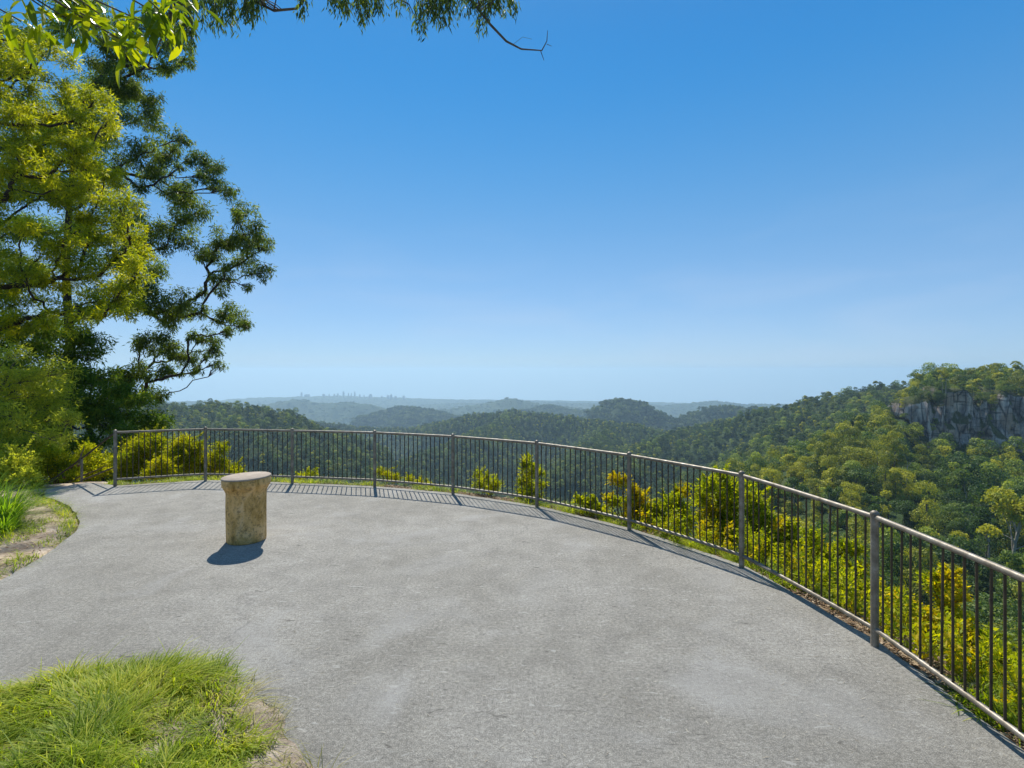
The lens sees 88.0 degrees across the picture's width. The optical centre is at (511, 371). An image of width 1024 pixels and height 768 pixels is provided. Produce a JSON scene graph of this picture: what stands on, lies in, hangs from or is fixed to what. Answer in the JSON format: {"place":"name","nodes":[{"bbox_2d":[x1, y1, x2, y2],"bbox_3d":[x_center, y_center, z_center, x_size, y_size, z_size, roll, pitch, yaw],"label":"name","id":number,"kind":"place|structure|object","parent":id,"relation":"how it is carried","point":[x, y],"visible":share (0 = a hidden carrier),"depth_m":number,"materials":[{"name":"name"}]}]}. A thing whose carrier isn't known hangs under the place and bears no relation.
{"place":"outdoors","nodes":[
{"label":"outdoors","id":0,"kind":"place"},
{"bbox_2d":[0,0,223,88],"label":"broadleaf tree","id":1,"kind":"object","parent":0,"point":[156,22],"visible":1,"depth_m":3.37,"materials":[{"name":"green plant"}]},
{"bbox_2d":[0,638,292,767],"bbox_3d":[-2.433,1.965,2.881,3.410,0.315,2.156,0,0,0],"label":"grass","id":2,"kind":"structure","parent":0,"point":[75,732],"depth_m":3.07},
{"bbox_2d":[2,487,1007,767],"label":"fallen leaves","id":3,"kind":"object","parent":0,"point":[416,617],"visible":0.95,"depth_m":4.45,"materials":[{"name":"plant"}]},
{"bbox_2d":[0,480,1023,767],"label":"pavement","id":4,"kind":"structure","parent":0,"point":[522,616],"depth_m":4.21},
{"bbox_2d":[0,668,313,767],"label":"front soil","id":5,"kind":"structure","parent":4,"relation":"on","point":[281,749],"depth_m":3.02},
{"bbox_2d":[1,648,354,767],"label":"dry grass","id":6,"kind":"structure","parent":5,"relation":"on","point":[274,706],"depth_m":3.13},
{"bbox_2d":[221,472,270,545],"bbox_3d":[-3.309,1.697,6.601,0.564,0.805,0.564,0,0,0],"label":"pedestal","id":7,"kind":"object","parent":4,"relation":"on","point":[246,508],"visible":1,"depth_m":6.41,"materials":[{"name":"stone"}]},
{"bbox_2d":[113,427,1023,741],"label":"guard railing","id":8,"kind":"object","parent":4,"relation":"on","point":[873,623],"visible":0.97,"depth_m":5.22,"materials":[{"name":"metal"}]},
{"bbox_2d":[0,380,1023,745],"bbox_3d":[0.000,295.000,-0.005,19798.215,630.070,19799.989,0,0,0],"label":"terrain","id":9,"kind":"structure","parent":0,"point":[12,546],"depth_m":876.00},
{"bbox_2d":[0,436,49,489],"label":"shrub","id":10,"kind":"object","parent":9,"relation":"on","point":[16,460],"visible":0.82,"depth_m":9.51,"materials":[{"name":"green plant"}]},
{"bbox_2d":[0,484,78,573],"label":"leaf litter","id":11,"kind":"object","parent":9,"relation":"on","point":[34,526],"visible":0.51,"depth_m":6.81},
{"bbox_2d":[0,339,90,455],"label":"feathery tree","id":12,"kind":"object","parent":9,"relation":"on","point":[32,381],"visible":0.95,"depth_m":10.99,"materials":[{"name":"green plant"}]},
{"bbox_2d":[0,469,93,533],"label":"strappy tussock","id":13,"kind":"object","parent":9,"relation":"on","point":[13,510],"visible":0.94,"depth_m":7.17,"materials":[{"name":"green plant"}]},
{"bbox_2d":[31,440,86,483],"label":"shrub","id":14,"kind":"object","parent":9,"relation":"on","point":[53,460],"visible":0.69,"depth_m":11.21,"materials":[{"name":"green plant"}]},
{"bbox_2d":[0,0,149,349],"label":"backing tree","id":15,"kind":"object","parent":9,"relation":"on","point":[72,32],"visible":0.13,"depth_m":20.72,"materials":[{"name":"green plant"}]},
{"bbox_2d":[46,433,112,483],"bbox_3d":[-8.450,1.957,10.319,2.666,1.662,0.087,0,0,27],"label":"stair handrail","id":16,"kind":"object","parent":9,"relation":"on","point":[81,465],"visible":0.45,"depth_m":10.28,"materials":[{"name":"metal"}]},
{"bbox_2d":[0,22,161,346],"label":"wattle tree","id":17,"kind":"object","parent":9,"relation":"on","point":[81,146],"visible":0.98,"depth_m":13.61,"materials":[{"name":"green plant"}]},
{"bbox_2d":[0,322,177,483],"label":"dark tree","id":18,"kind":"object","parent":9,"relation":"on","point":[96,409],"visible":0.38,"depth_m":15.48,"materials":[{"name":"green plant"}]},
{"bbox_2d":[0,478,184,577],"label":"verge grass","id":19,"kind":"structure","parent":9,"relation":"on","point":[25,526],"depth_m":6.95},
{"bbox_2d":[70,437,145,481],"bbox_3d":[-9.322,2.566,12.142,1.453,2.104,1.012,0,0,0],"label":"shrub","id":20,"kind":"object","parent":9,"relation":"on","point":[94,461],"visible":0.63,"depth_m":12.07,"materials":[{"name":"green plant"}]},
{"bbox_2d":[117,423,171,481],"bbox_3d":[-8.710,2.687,12.675,1.492,2.879,1.089,0,0,0],"label":"shrub","id":21,"kind":"object","parent":9,"relation":"on","point":[147,446],"visible":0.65,"depth_m":12.46,"materials":[{"name":"green plant"}]},
{"bbox_2d":[135,451,182,480],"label":"shrub","id":22,"kind":"object","parent":9,"relation":"on","point":[158,467],"visible":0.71,"depth_m":11.40,"materials":[{"name":"green plant"}]},
{"bbox_2d":[61,5,277,479],"bbox_3d":[-13.386,-2.930,19.468,9.452,22.774,4.515,0,0,0],"label":"gum tree","id":23,"kind":"object","parent":9,"relation":"on","point":[130,89],"visible":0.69,"depth_m":19.17,"materials":[{"name":"green plant"}]},
{"bbox_2d":[160,431,211,478],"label":"shrub","id":24,"kind":"object","parent":9,"relation":"on","point":[199,447],"visible":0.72,"depth_m":12.13,"materials":[{"name":"green plant"}]},
{"bbox_2d":[202,440,245,478],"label":"shrub","id":25,"kind":"object","parent":9,"relation":"on","point":[222,460],"visible":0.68,"depth_m":12.40,"materials":[{"name":"green plant"}]},
{"bbox_2d":[147,0,550,67],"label":"overhanging gum","id":26,"kind":"object","parent":9,"relation":"on","point":[250,8],"visible":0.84,"depth_m":5.90,"materials":[{"name":"green plant"}]},
{"bbox_2d":[372,465,402,484],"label":"plant","id":27,"kind":"object","parent":9,"relation":"on","point":[380,472],"visible":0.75,"depth_m":10.24,"materials":[{"name":"green plant"}]},
{"bbox_2d":[166,397,784,431],"bbox_3d":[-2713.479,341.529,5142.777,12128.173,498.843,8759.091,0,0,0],"label":"forest","id":28,"kind":"object","parent":9,"relation":"on","point":[682,418],"visible":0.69,"depth_m":3106.19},
{"bbox_2d":[467,465,504,495],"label":"plant","id":29,"kind":"object","parent":9,"relation":"on","point":[476,473],"visible":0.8,"depth_m":9.26,"materials":[{"name":"green plant"}]},
{"bbox_2d":[10,365,1023,536],"bbox_3d":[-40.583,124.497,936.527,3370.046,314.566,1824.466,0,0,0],"label":"valley forest","id":30,"kind":"object","parent":9,"relation":"on","point":[741,451],"visible":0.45,"depth_m":851.43,"materials":[{"name":"plant"}]},
{"bbox_2d":[513,452,549,502],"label":"shrub","id":31,"kind":"object","parent":9,"relation":"on","point":[528,477],"visible":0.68,"depth_m":8.95,"materials":[{"name":"green plant"}]},
{"bbox_2d":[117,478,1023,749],"bbox_3d":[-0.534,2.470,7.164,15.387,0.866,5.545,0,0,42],"label":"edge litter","id":32,"kind":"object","parent":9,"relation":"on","point":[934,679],"visible":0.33,"depth_m":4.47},
{"bbox_2d":[572,491,608,514],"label":"golden shrub","id":33,"kind":"object","parent":9,"relation":"on","point":[598,505],"visible":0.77,"depth_m":7.86,"materials":[{"name":"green plant"}]},
{"bbox_2d":[602,470,633,520],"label":"golden shrub","id":34,"kind":"object","parent":9,"relation":"on","point":[620,485],"visible":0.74,"depth_m":7.72,"materials":[{"name":"yellow plant"}]},
{"bbox_2d":[621,482,660,525],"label":"golden shrub","id":35,"kind":"object","parent":9,"relation":"on","point":[637,501],"visible":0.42,"depth_m":7.56,"materials":[{"name":"yellow plant"}]},
{"bbox_2d":[647,482,698,536],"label":"golden shrub","id":36,"kind":"object","parent":9,"relation":"on","point":[677,500],"visible":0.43,"depth_m":7.41,"materials":[{"name":"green plant"}]},
{"bbox_2d":[685,462,744,547],"bbox_3d":[2.755,1.862,6.988,0.930,1.285,0.686,0,0,0],"label":"golden shrub","id":37,"kind":"object","parent":9,"relation":"on","point":[716,497],"visible":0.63,"depth_m":6.92,"materials":[{"name":"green plant"}]},
{"bbox_2d":[743,451,768,474],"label":"rainforest tree","id":38,"kind":"object","parent":9,"relation":"on","point":[760,463],"visible":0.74,"depth_m":314.32,"materials":[{"name":"green plant"}]},
{"bbox_2d":[730,474,782,549],"bbox_3d":[3.131,1.946,6.637,0.722,1.257,0.622,0,0,0],"label":"golden shrub","id":39,"kind":"object","parent":9,"relation":"on","point":[750,507],"visible":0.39,"depth_m":6.58,"materials":[{"name":"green plant"}]},
{"bbox_2d":[759,467,784,505],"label":"rainforest tree","id":40,"kind":"object","parent":9,"relation":"on","point":[771,471],"visible":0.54,"depth_m":274.65,"materials":[{"name":"green plant"}]},
{"bbox_2d":[762,447,783,497],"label":"rainforest tree","id":41,"kind":"object","parent":9,"relation":"on","point":[774,451],"visible":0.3,"depth_m":282.24,"materials":[{"name":"green plant"}]},
{"bbox_2d":[744,532,804,572],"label":"golden shrub","id":42,"kind":"object","parent":9,"relation":"on","point":[768,544],"visible":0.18,"depth_m":6.14,"materials":[{"name":"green plant"}]},
{"bbox_2d":[750,513,809,570],"bbox_3d":[3.276,2.119,6.313,0.626,0.878,0.748,0,0,-40],"label":"golden shrub","id":43,"kind":"object","parent":9,"relation":"on","point":[788,528],"visible":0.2,"depth_m":6.22,"materials":[{"name":"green plant"}]},
{"bbox_2d":[774,477,809,515],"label":"rainforest tree","id":44,"kind":"object","parent":9,"relation":"on","point":[795,484],"visible":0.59,"depth_m":245.37,"materials":[{"name":"green plant"}]},
{"bbox_2d":[571,498,1023,732],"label":"undergrowth","id":45,"kind":"object","parent":9,"relation":"on","point":[1013,671],"depth_m":4.45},
{"bbox_2d":[792,456,812,478],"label":"rainforest tree","id":46,"kind":"object","parent":9,"relation":"on","point":[803,459],"visible":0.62,"depth_m":293.27,"materials":[{"name":"green plant"}]},
{"bbox_2d":[802,443,829,484],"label":"rainforest tree","id":47,"kind":"object","parent":9,"relation":"on","point":[814,470],"visible":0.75,"depth_m":278.66,"materials":[{"name":"green plant"}]},
{"bbox_2d":[819,454,842,490],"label":"rainforest tree","id":48,"kind":"object","parent":9,"relation":"on","point":[832,458],"visible":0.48,"depth_m":264.45,"materials":[{"name":"green plant"}]},
{"bbox_2d":[819,486,843,540],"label":"rainforest tree","id":49,"kind":"object","parent":9,"relation":"on","point":[832,494],"visible":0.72,"depth_m":215.04,"materials":[{"name":"green plant"}]},
{"bbox_2d":[816,467,849,501],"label":"rainforest tree","id":50,"kind":"object","parent":9,"relation":"on","point":[827,483],"visible":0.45,"depth_m":250.85,"materials":[{"name":"green plant"}]},
{"bbox_2d":[823,437,844,478],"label":"rainforest tree","id":51,"kind":"object","parent":9,"relation":"on","point":[831,444],"visible":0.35,"depth_m":279.15,"materials":[{"name":"green plant"}]},
{"bbox_2d":[799,526,869,581],"bbox_3d":[3.585,2.179,5.903,0.874,0.942,0.583,0,0,-18],"label":"golden shrub","id":52,"kind":"object","parent":9,"relation":"on","point":[851,548],"visible":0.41,"depth_m":5.89,"materials":[{"name":"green plant"}]},
{"bbox_2d":[804,517,869,565],"bbox_3d":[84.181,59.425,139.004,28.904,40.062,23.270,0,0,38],"label":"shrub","id":53,"kind":"object","parent":9,"relation":"on","point":[826,530],"visible":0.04,"depth_m":140.72,"materials":[{"name":"green plant"}]},
{"bbox_2d":[832,466,859,498],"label":"rainforest tree","id":54,"kind":"object","parent":9,"relation":"on","point":[842,472],"visible":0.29,"depth_m":248.01,"materials":[{"name":"green plant"}]},
{"bbox_2d":[831,426,863,464],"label":"rainforest tree","id":55,"kind":"object","parent":9,"relation":"on","point":[849,432],"visible":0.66,"depth_m":287.34,"materials":[{"name":"green plant"}]},
{"bbox_2d":[832,510,863,533],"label":"rainforest tree","id":56,"kind":"object","parent":9,"relation":"on","point":[842,514],"visible":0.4,"depth_m":213.07,"materials":[{"name":"green plant"}]},
{"bbox_2d":[838,481,868,509],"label":"rainforest tree","id":57,"kind":"object","parent":9,"relation":"on","point":[853,487],"visible":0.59,"depth_m":234.16,"materials":[{"name":"green plant"}]},
{"bbox_2d":[833,459,878,495],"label":"rainforest tree","id":58,"kind":"object","parent":9,"relation":"on","point":[859,473],"visible":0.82,"depth_m":247.19,"materials":[{"name":"green plant"}]},
{"bbox_2d":[837,445,876,481],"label":"rainforest tree","id":59,"kind":"object","parent":9,"relation":"on","point":[856,450],"visible":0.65,"depth_m":267.64,"materials":[{"name":"green plant"}]},
{"bbox_2d":[848,516,881,561],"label":"rainforest tree","id":60,"kind":"object","parent":9,"relation":"on","point":[859,524],"visible":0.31,"depth_m":191.45,"materials":[{"name":"green plant"}]},
{"bbox_2d":[853,464,883,493],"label":"rainforest tree","id":61,"kind":"object","parent":9,"relation":"on","point":[876,482],"visible":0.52,"depth_m":248.85,"materials":[{"name":"green plant"}]},
{"bbox_2d":[857,531,885,580],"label":"rainforest tree","id":62,"kind":"object","parent":9,"relation":"on","point":[861,538],"visible":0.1,"depth_m":147.49,"materials":[{"name":"green plant"}]},
{"bbox_2d":[864,439,889,476],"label":"rainforest tree","id":63,"kind":"object","parent":9,"relation":"on","point":[876,443],"visible":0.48,"depth_m":265.93,"materials":[{"name":"green plant"}]},
{"bbox_2d":[867,496,888,526],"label":"rainforest tree","id":64,"kind":"object","parent":9,"relation":"on","point":[877,507],"visible":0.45,"depth_m":195.20,"materials":[{"name":"green plant"}]},
{"bbox_2d":[736,360,1023,487],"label":"forest","id":65,"kind":"object","parent":9,"relation":"on","point":[878,417],"visible":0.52,"depth_m":332.59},
{"bbox_2d":[873,450,898,501],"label":"rainforest tree","id":66,"kind":"object","parent":9,"relation":"on","point":[884,469],"visible":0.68,"depth_m":238.33,"materials":[{"name":"green plant"}]},
{"bbox_2d":[876,490,895,528],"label":"rainforest tree","id":67,"kind":"object","parent":9,"relation":"on","point":[886,511],"visible":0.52,"depth_m":213.12,"materials":[{"name":"green plant"}]},
{"bbox_2d":[859,568,914,607],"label":"rainforest tree","id":68,"kind":"object","parent":9,"relation":"on","point":[896,582],"visible":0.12,"depth_m":136.95,"materials":[{"name":"green plant"}]},
{"bbox_2d":[863,526,923,592],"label":"rainforest tree","id":69,"kind":"object","parent":9,"relation":"on","point":[896,550],"visible":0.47,"depth_m":152.08,"materials":[{"name":"green plant"}]},
{"bbox_2d":[878,430,908,469],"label":"rainforest tree","id":70,"kind":"object","parent":9,"relation":"on","point":[895,447],"visible":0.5,"depth_m":275.26,"materials":[{"name":"green plant"}]},
{"bbox_2d":[883,472,906,502],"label":"rainforest tree","id":71,"kind":"object","parent":9,"relation":"on","point":[896,490],"visible":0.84,"depth_m":233.35,"materials":[{"name":"green plant"}]},
{"bbox_2d":[886,438,906,470],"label":"rainforest tree","id":72,"kind":"object","parent":9,"relation":"on","point":[900,459],"visible":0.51,"depth_m":263.30,"materials":[{"name":"green plant"}]},
{"bbox_2d":[888,499,920,524],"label":"rainforest tree","id":73,"kind":"object","parent":9,"relation":"on","point":[903,505],"visible":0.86,"depth_m":212.11,"materials":[{"name":"green plant"}]},
{"bbox_2d":[888,467,920,496],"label":"rainforest tree","id":74,"kind":"object","parent":9,"relation":"on","point":[904,475],"visible":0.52,"depth_m":239.23,"materials":[{"name":"green plant"}]},
{"bbox_2d":[900,528,928,568],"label":"rainforest tree","id":75,"kind":"object","parent":9,"relation":"on","point":[916,543],"visible":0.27,"depth_m":177.99,"materials":[{"name":"green plant"}]},
{"bbox_2d":[898,462,939,492],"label":"rainforest tree","id":76,"kind":"object","parent":9,"relation":"on","point":[915,471],"visible":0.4,"depth_m":253.00,"materials":[{"name":"green plant"}]},
{"bbox_2d":[898,546,946,607],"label":"rainforest tree","id":77,"kind":"object","parent":9,"relation":"on","point":[914,552],"visible":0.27,"depth_m":142.88,"materials":[{"name":"green plant"}]},
{"bbox_2d":[909,480,943,534],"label":"rainforest tree","id":78,"kind":"object","parent":9,"relation":"on","point":[920,485],"visible":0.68,"depth_m":204.10,"materials":[{"name":"green plant"}]},
{"bbox_2d":[912,526,946,569],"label":"rainforest tree","id":79,"kind":"object","parent":9,"relation":"on","point":[927,529],"visible":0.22,"depth_m":187.15,"materials":[{"name":"green plant"}]},
{"bbox_2d":[912,471,950,499],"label":"rainforest tree","id":80,"kind":"object","parent":9,"relation":"on","point":[922,476],"visible":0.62,"depth_m":249.23,"materials":[{"name":"green plant"}]},
{"bbox_2d":[928,504,962,535],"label":"rainforest tree","id":81,"kind":"object","parent":9,"relation":"on","point":[947,522],"visible":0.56,"depth_m":215.86,"materials":[{"name":"green plant"}]},
{"bbox_2d":[913,561,985,651],"bbox_3d":[4.069,2.337,4.985,0.662,1.112,0.429,0,0,0],"label":"golden shrub","id":82,"kind":"object","parent":9,"relation":"on","point":[958,587],"visible":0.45,"depth_m":4.94,"materials":[{"name":"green plant"}]},
{"bbox_2d":[933,501,971,522],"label":"rainforest tree","id":83,"kind":"object","parent":9,"relation":"on","point":[954,504],"visible":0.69,"depth_m":217.58,"materials":[{"name":"green plant"}]},
{"bbox_2d":[940,488,970,519],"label":"rainforest tree","id":84,"kind":"object","parent":9,"relation":"on","point":[952,498],"visible":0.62,"depth_m":224.90,"materials":[{"name":"green plant"}]},
{"bbox_2d":[946,518,970,536],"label":"rainforest tree","id":85,"kind":"object","parent":9,"relation":"on","point":[959,525],"visible":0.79,"depth_m":208.85,"materials":[{"name":"green plant"}]},
{"bbox_2d":[931,450,987,498],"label":"rainforest tree","id":86,"kind":"object","parent":9,"relation":"on","point":[957,458],"visible":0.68,"depth_m":243.44,"materials":[{"name":"green plant"}]},
{"bbox_2d":[946,462,980,512],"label":"rainforest tree","id":87,"kind":"object","parent":9,"relation":"on","point":[960,479],"visible":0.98,"depth_m":235.05,"materials":[{"name":"green plant"}]},
{"bbox_2d":[933,534,999,593],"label":"rainforest tree","id":88,"kind":"object","parent":9,"relation":"on","point":[970,564],"visible":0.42,"depth_m":160.91,"materials":[{"name":"green plant"}]},
{"bbox_2d":[948,615,1012,669],"bbox_3d":[4.051,2.523,4.681,0.534,0.748,0.393,0,0,23],"label":"golden shrub","id":89,"kind":"object","parent":9,"relation":"on","point":[970,629],"visible":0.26,"depth_m":4.63,"materials":[{"name":"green plant"}]},
{"bbox_2d":[970,498,1001,558],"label":"rainforest tree","id":90,"kind":"object","parent":9,"relation":"on","point":[980,520],"visible":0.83,"depth_m":184.68,"materials":[{"name":"green plant"}]},
{"bbox_2d":[964,456,1009,484],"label":"rainforest tree","id":91,"kind":"object","parent":9,"relation":"on","point":[981,459],"visible":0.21,"depth_m":260.69,"materials":[{"name":"green plant"}]},
{"bbox_2d":[958,592,1023,632],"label":"rainforest tree","id":92,"kind":"object","parent":9,"relation":"on","point":[984,599],"visible":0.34,"depth_m":126.83,"materials":[{"name":"green plant"}]},
{"bbox_2d":[969,461,1012,492],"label":"rainforest tree","id":93,"kind":"object","parent":9,"relation":"on","point":[989,475],"visible":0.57,"depth_m":245.01,"materials":[{"name":"green plant"}]},
{"bbox_2d":[959,482,1023,558],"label":"rainforest tree","id":94,"kind":"object","parent":9,"relation":"on","point":[976,491],"visible":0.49,"depth_m":190.29,"materials":[{"name":"green plant"}]},
{"bbox_2d":[967,637,1023,683],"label":"golden shrub","id":95,"kind":"object","parent":9,"relation":"on","point":[1009,650],"visible":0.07,"depth_m":4.39,"materials":[{"name":"green plant"}]},
{"bbox_2d":[975,485,1023,598],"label":"rainforest tree","id":96,"kind":"object","parent":9,"relation":"on","point":[1003,496],"visible":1,"depth_m":154.07,"materials":[{"name":"green plant"}]},
{"bbox_2d":[979,621,1023,651],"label":"rainforest tree","id":97,"kind":"object","parent":9,"relation":"on","point":[998,626],"visible":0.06,"depth_m":103.15,"materials":[{"name":"green plant"}]},
{"bbox_2d":[986,597,1023,650],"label":"rainforest tree","id":98,"kind":"object","parent":9,"relation":"on","point":[1009,605],"visible":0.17,"depth_m":119.99,"materials":[{"name":"green plant"}]},
{"bbox_2d":[993,579,1023,615],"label":"rainforest tree","id":99,"kind":"object","parent":9,"relation":"on","point":[1000,593],"visible":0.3,"depth_m":143.30,"materials":[{"name":"green plant"}]},
{"bbox_2d":[994,511,1023,555],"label":"rainforest tree","id":100,"kind":"object","parent":9,"relation":"on","point":[1003,519],"visible":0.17,"depth_m":187.22,"materials":[{"name":"green plant"}]},
{"bbox_2d":[996,549,1023,583],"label":"rainforest tree","id":101,"kind":"object","parent":9,"relation":"on","point":[1014,560],"visible":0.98,"depth_m":144.12,"materials":[{"name":"green plant"}]},
{"bbox_2d":[996,615,1023,651],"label":"rainforest tree","id":102,"kind":"object","parent":9,"relation":"on","point":[1009,631],"visible":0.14,"depth_m":95.35,"materials":[{"name":"green plant"}]},
{"bbox_2d":[999,476,1023,521],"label":"rainforest tree","id":103,"kind":"object","parent":9,"relation":"on","point":[1020,493],"visible":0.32,"depth_m":216.57,"materials":[{"name":"green plant"}]},
{"bbox_2d":[1000,530,1023,562],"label":"rainforest tree","id":104,"kind":"object","parent":9,"relation":"on","point":[1020,538],"visible":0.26,"depth_m":183.80,"materials":[{"name":"green plant"}]},
{"bbox_2d":[0,0,1023,404],"label":"sky","id":105,"kind":"structure","parent":0,"point":[769,202],"materials":[{"name":"blue"}]},
{"bbox_2d":[101,469,1023,746],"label":"bank grass","id":106,"kind":"structure","parent":0,"point":[985,717],"depth_m":5.67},
{"bbox_2d":[886,386,1023,452],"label":"cliff","id":107,"kind":"structure","parent":0,"point":[953,408],"depth_m":347.94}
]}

